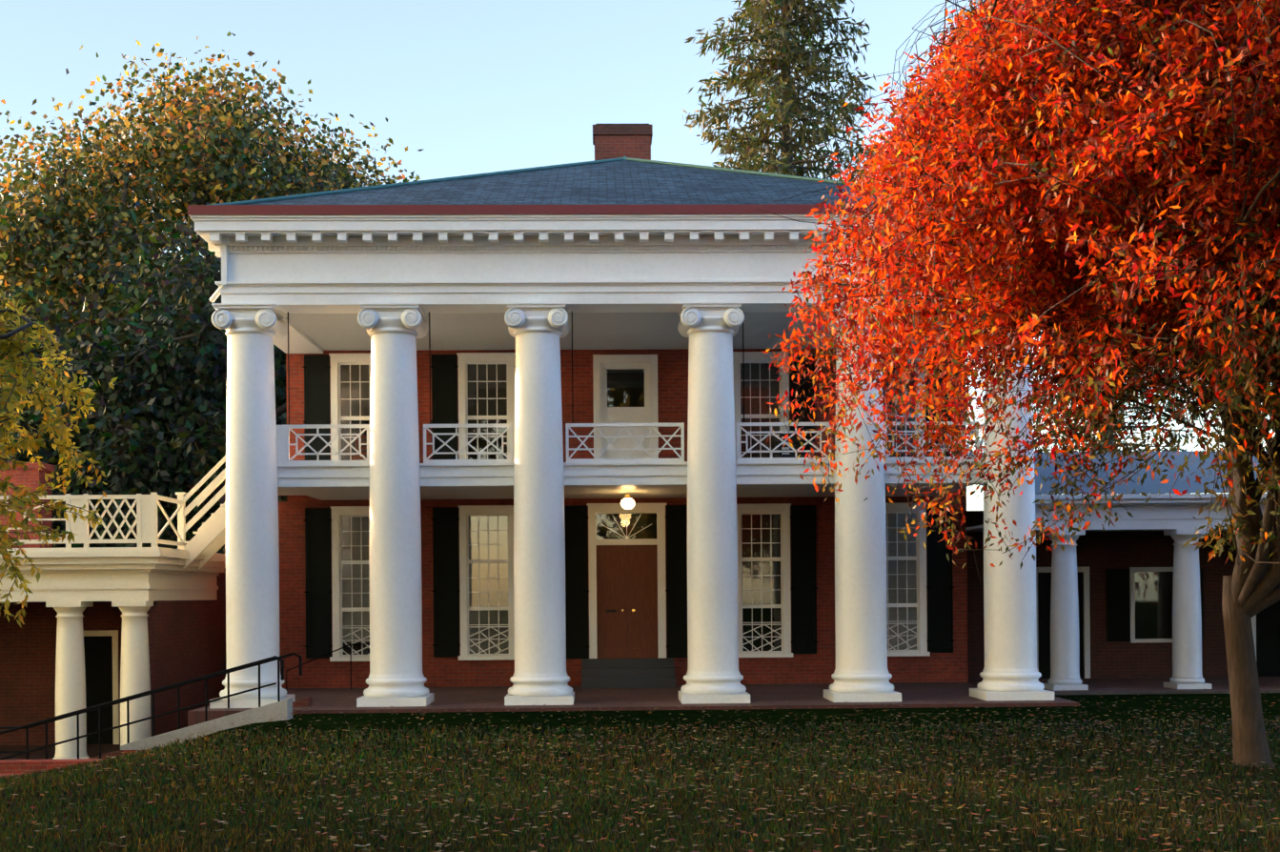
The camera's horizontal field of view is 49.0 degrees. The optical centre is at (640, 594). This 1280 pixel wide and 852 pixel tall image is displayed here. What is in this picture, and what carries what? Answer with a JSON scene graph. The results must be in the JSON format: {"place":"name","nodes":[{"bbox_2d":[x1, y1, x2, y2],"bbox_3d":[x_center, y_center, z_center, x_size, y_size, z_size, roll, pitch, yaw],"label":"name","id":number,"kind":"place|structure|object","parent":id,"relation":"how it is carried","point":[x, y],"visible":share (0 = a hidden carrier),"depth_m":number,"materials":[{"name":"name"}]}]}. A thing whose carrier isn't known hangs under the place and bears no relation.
{"place":"outdoors","nodes":[
{"label":"outdoors","id":0,"kind":"place"},
{"bbox_2d":[0,287,130,628],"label":"yellow tree","id":1,"kind":"object","parent":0,"point":[17,401],"depth_m":16.82,"materials":[{"name":"yellow plant"}]},
{"bbox_2d":[0,31,423,547],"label":"tree","id":2,"kind":"object","parent":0,"point":[152,147],"depth_m":43.39,"materials":[{"name":"green plant"}]},
{"bbox_2d":[0,0,1275,510],"label":"sky","id":3,"kind":"structure","parent":0,"point":[476,86],"materials":[{"name":"blue"}]},
{"bbox_2d":[0,692,1279,851],"bbox_3d":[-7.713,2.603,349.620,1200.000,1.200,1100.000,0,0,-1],"label":"lawn","id":4,"kind":"structure","parent":0,"point":[1143,703],"depth_m":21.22,"materials":[{"name":"green plant"}]},
{"bbox_2d":[0,265,209,548],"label":"evergreen","id":5,"kind":"object","parent":4,"relation":"on","point":[42,452],"depth_m":38.82,"materials":[{"name":"green plant"}]},
{"bbox_2d":[0,182,287,553],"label":"evergreen","id":6,"kind":"object","parent":4,"relation":"on","point":[119,343],"depth_m":36.06,"materials":[{"name":"green plant"}]},
{"bbox_2d":[0,455,311,777],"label":"colonnade","id":7,"kind":"object","parent":4,"relation":"on","point":[110,651],"visible":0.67,"depth_m":26.24,"materials":[{"name":"beige paint"}]},
{"bbox_2d":[187,123,1079,726],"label":"pavilion","id":8,"kind":"structure","parent":4,"relation":"on","point":[523,452],"depth_m":24.83,"materials":[{"name":"white paint"}]},
{"bbox_2d":[0,679,1279,851],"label":"fallen leaves","id":9,"kind":"object","parent":4,"relation":"on","point":[782,839],"visible":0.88,"depth_m":14.49,"materials":[{"name":"orange plant"}]},
{"bbox_2d":[754,0,1279,770],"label":"red tree","id":10,"kind":"object","parent":4,"relation":"on","point":[1184,48],"depth_m":13.10,"materials":[{"name":"red plant"}]},
{"bbox_2d":[940,61,1279,397],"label":"red tree leaves","id":11,"kind":"object","parent":10,"relation":"attached to","point":[1096,308],"visible":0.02,"depth_m":13.81,"materials":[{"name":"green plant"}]},
{"bbox_2d":[965,449,1279,694],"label":"colonnade","id":12,"kind":"object","parent":4,"relation":"on","point":[1135,599],"visible":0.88,"depth_m":30.31,"materials":[{"name":"white paint"}]},
{"bbox_2d":[1033,294,1222,494],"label":"conifer","id":13,"kind":"object","parent":4,"relation":"on","point":[1142,399],"depth_m":59.18,"materials":[{"name":"plant"}]},
{"bbox_2d":[682,0,981,452],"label":"tree","id":14,"kind":"object","parent":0,"point":[747,151],"depth_m":50.78,"materials":[{"name":"green plant"}]}
]}

